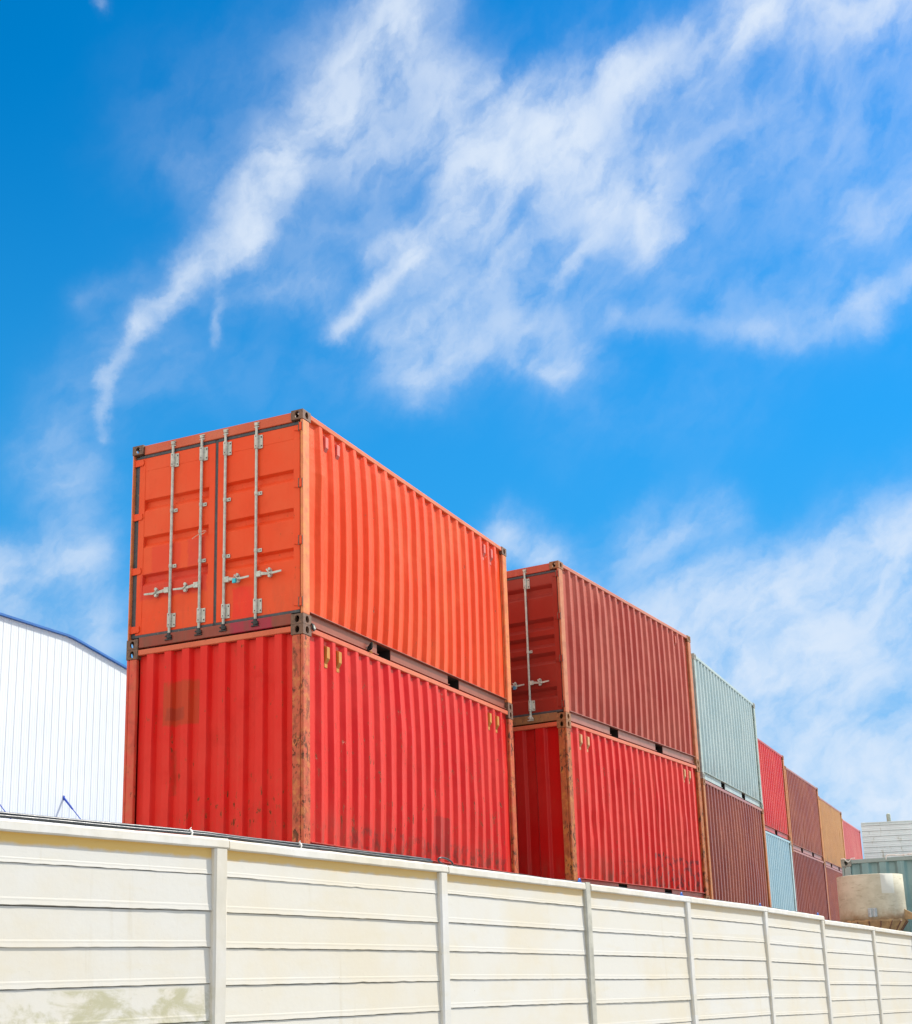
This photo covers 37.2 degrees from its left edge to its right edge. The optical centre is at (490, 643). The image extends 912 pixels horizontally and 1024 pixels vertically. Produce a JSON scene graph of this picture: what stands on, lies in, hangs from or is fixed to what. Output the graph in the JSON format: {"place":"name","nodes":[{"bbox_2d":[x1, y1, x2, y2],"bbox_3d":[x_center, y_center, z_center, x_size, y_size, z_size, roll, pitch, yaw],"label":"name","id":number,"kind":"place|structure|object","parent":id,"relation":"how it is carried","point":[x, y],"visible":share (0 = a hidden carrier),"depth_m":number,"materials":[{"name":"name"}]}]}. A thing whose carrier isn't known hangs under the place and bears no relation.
{"place":"outdoors","nodes":[
{"label":"outdoors","id":0,"kind":"place"},
{"bbox_2d":[0,612,126,828],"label":"warehouse","id":1,"kind":"structure","parent":0,"point":[62,714],"depth_m":34.76,"materials":[{"name":"white paint"},{"name":"blue paint"}]},
{"bbox_2d":[0,0,911,858],"label":"sky","id":2,"kind":"structure","parent":0,"point":[622,289],"materials":[{"name":"blue"}]},
{"bbox_2d":[836,873,911,930],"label":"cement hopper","id":3,"kind":"object","parent":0,"point":[877,900],"visible":0.71,"depth_m":20.79,"materials":[{"name":"concrete"}]},
{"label":"yard ground","id":4,"kind":"structure","parent":0,"visible":0},
{"bbox_2d":[841,856,911,931],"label":"shipping container","id":5,"kind":"object","parent":4,"relation":"on","point":[902,865],"visible":0.11,"depth_m":22.00,"materials":[{"name":"teal metal"}]},
{"bbox_2d":[861,820,911,858],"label":"sheet metal unit","id":6,"kind":"object","parent":5,"relation":"on","point":[881,839],"visible":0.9,"depth_m":23.23,"materials":[{"name":"white metal"}]},
{"bbox_2d":[886,853,911,858],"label":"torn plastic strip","id":7,"kind":"object","parent":5,"relation":"on","point":[897,854],"visible":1,"depth_m":21.94,"materials":[{"name":"white plastic"}]},
{"bbox_2d":[886,813,890,820],"bbox_3d":[8.876,5.983,29.442,0.146,4.572,0.150,-8,-15,22],"label":"pole","id":8,"kind":"object","parent":4,"relation":"on","point":[888,816],"visible":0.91,"depth_m":29.95,"materials":[{"name":"white concrete"}]},
{"label":"ground","id":9,"kind":"structure","parent":0,"visible":0},
{"bbox_2d":[0,818,911,1023],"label":"precast fence","id":10,"kind":"object","parent":9,"relation":"on","point":[100,925],"visible":1,"depth_m":7.68,"materials":[{"name":"paint"}]},
{"bbox_2d":[0,811,453,865],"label":"cable bundle","id":11,"kind":"object","parent":10,"relation":"on","point":[20,816],"visible":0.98,"depth_m":6.57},
{"bbox_2d":[448,864,865,925],"bbox_3d":[2.201,2.443,12.621,0.021,0.207,9.838,-10,-16,29],"label":"thin wire","id":12,"kind":"object","parent":10,"relation":"on","point":[630,888],"visible":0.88,"depth_m":10.71,"materials":[{"name":"white metal"}]},
{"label":"raised yard","id":13,"kind":"structure","parent":0,"visible":0},
{"bbox_2d":[122,623,518,873],"bbox_3d":[-1.955,1.823,18.020,2.506,2.591,6.058,-8,-15,22],"label":"shipping container","id":14,"kind":"object","parent":13,"relation":"on","point":[303,733],"visible":0.84,"depth_m":15.71,"materials":[{"name":"metal"}]},
{"bbox_2d":[126,408,512,711],"bbox_3d":[-2.053,-0.694,18.643,2.523,2.591,6.084,-8,-15,22],"label":"shipping container","id":15,"kind":"object","parent":14,"relation":"on","point":[299,516],"visible":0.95,"depth_m":16.29,"materials":[{"name":"metal"}]},
{"bbox_2d":[129,434,216,640],"bbox_3d":[-3.803,-1.244,16.225,1.210,2.503,0.136,-8,-15,22],"label":"door","id":16,"kind":"structure","parent":15,"relation":"in","point":[173,572],"depth_m":16.22,"materials":[{"name":"orange paint"}]},
{"bbox_2d":[215,421,302,631],"bbox_3d":[-2.692,-1.402,15.761,1.216,2.503,0.136,-8,-15,22],"label":"door","id":17,"kind":"structure","parent":15,"relation":"in","point":[259,539],"depth_m":15.77,"materials":[{"name":"orange paint"}]},
{"bbox_2d":[367,642,372,652],"bbox_3d":[-1.480,0.046,16.591,0.071,0.142,0.144,-3,-14,2],"label":"bird","id":18,"kind":"object","parent":14,"relation":"on","point":[369,647],"visible":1,"depth_m":16.57},
{"bbox_2d":[513,719,709,898],"bbox_3d":[1.584,3.220,23.905,2.481,2.591,6.058,-9,-16,27],"label":"shipping container","id":19,"kind":"object","parent":13,"relation":"on","point":[595,807],"visible":0.62,"depth_m":21.96,"materials":[{"name":"red metal"}]},
{"bbox_2d":[507,560,699,765],"bbox_3d":[1.486,0.704,24.528,2.471,2.591,6.084,-9,-16,27],"label":"shipping container","id":20,"kind":"object","parent":19,"relation":"on","point":[587,653],"visible":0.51,"depth_m":22.55,"materials":[{"name":"metal"}]},
{"bbox_2d":[507,569,564,720],"bbox_3d":[0.605,0.019,21.705,1.216,2.503,0.136,-9,-16,27],"label":"door","id":21,"kind":"structure","parent":20,"relation":"in","point":[534,615],"depth_m":21.66,"materials":[{"name":"brown paint"}]},
{"bbox_2d":[700,778,771,906],"bbox_3d":[4.346,4.768,30.104,2.464,2.591,6.058,-8,-15,21],"label":"shipping container","id":22,"kind":"object","parent":13,"relation":"on","point":[736,850],"visible":0.36,"depth_m":29.21,"materials":[{"name":"brown metal"}]},
{"bbox_2d":[691,653,763,808],"bbox_3d":[4.253,2.255,30.739,2.466,2.591,6.058,-8,-15,21],"label":"shipping container","id":23,"kind":"object","parent":22,"relation":"on","point":[728,752],"visible":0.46,"depth_m":29.87,"materials":[{"name":"silver metal"}]},
{"bbox_2d":[765,831,796,910],"bbox_3d":[6.796,6.729,38.212,2.438,2.591,6.058,-8,-15,21],"label":"shipping container","id":24,"kind":"object","parent":13,"relation":"on","point":[781,874],"visible":0.19,"depth_m":38.78,"materials":[{"name":"blue metal"}]},
{"bbox_2d":[757,738,790,840],"bbox_3d":[6.703,4.216,38.846,2.442,2.591,6.058,-8,-15,21],"label":"shipping container","id":25,"kind":"object","parent":24,"relation":"on","point":[774,792],"visible":0.25,"depth_m":39.37,"materials":[{"name":"red metal"}]},
{"bbox_2d":[792,848,829,919],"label":"shipping container","id":26,"kind":"object","parent":13,"relation":"on","point":[810,885],"visible":0.25,"depth_m":44.39,"materials":[{"name":"brown metal"}]},
{"bbox_2d":[784,766,824,860],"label":"shipping container","id":27,"kind":"object","parent":26,"relation":"on","point":[804,816],"visible":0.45,"depth_m":44.94,"materials":[{"name":"brown metal"}]},
{"bbox_2d":[825,865,842,920],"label":"shipping container","id":28,"kind":"object","parent":13,"relation":"on","point":[832,874],"visible":0.2,"depth_m":52.15,"materials":[{"name":"red metal"}]},
{"bbox_2d":[818,796,845,871],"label":"shipping container","id":29,"kind":"object","parent":28,"relation":"on","point":[832,835],"visible":0.34,"depth_m":53.86,"materials":[{"name":"metal"}]},
{"bbox_2d":[842,819,862,859],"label":"shipping container","id":30,"kind":"object","parent":13,"relation":"on","point":[852,841],"visible":0.2,"depth_m":62.24,"materials":[{"name":"red metal"}]}
]}

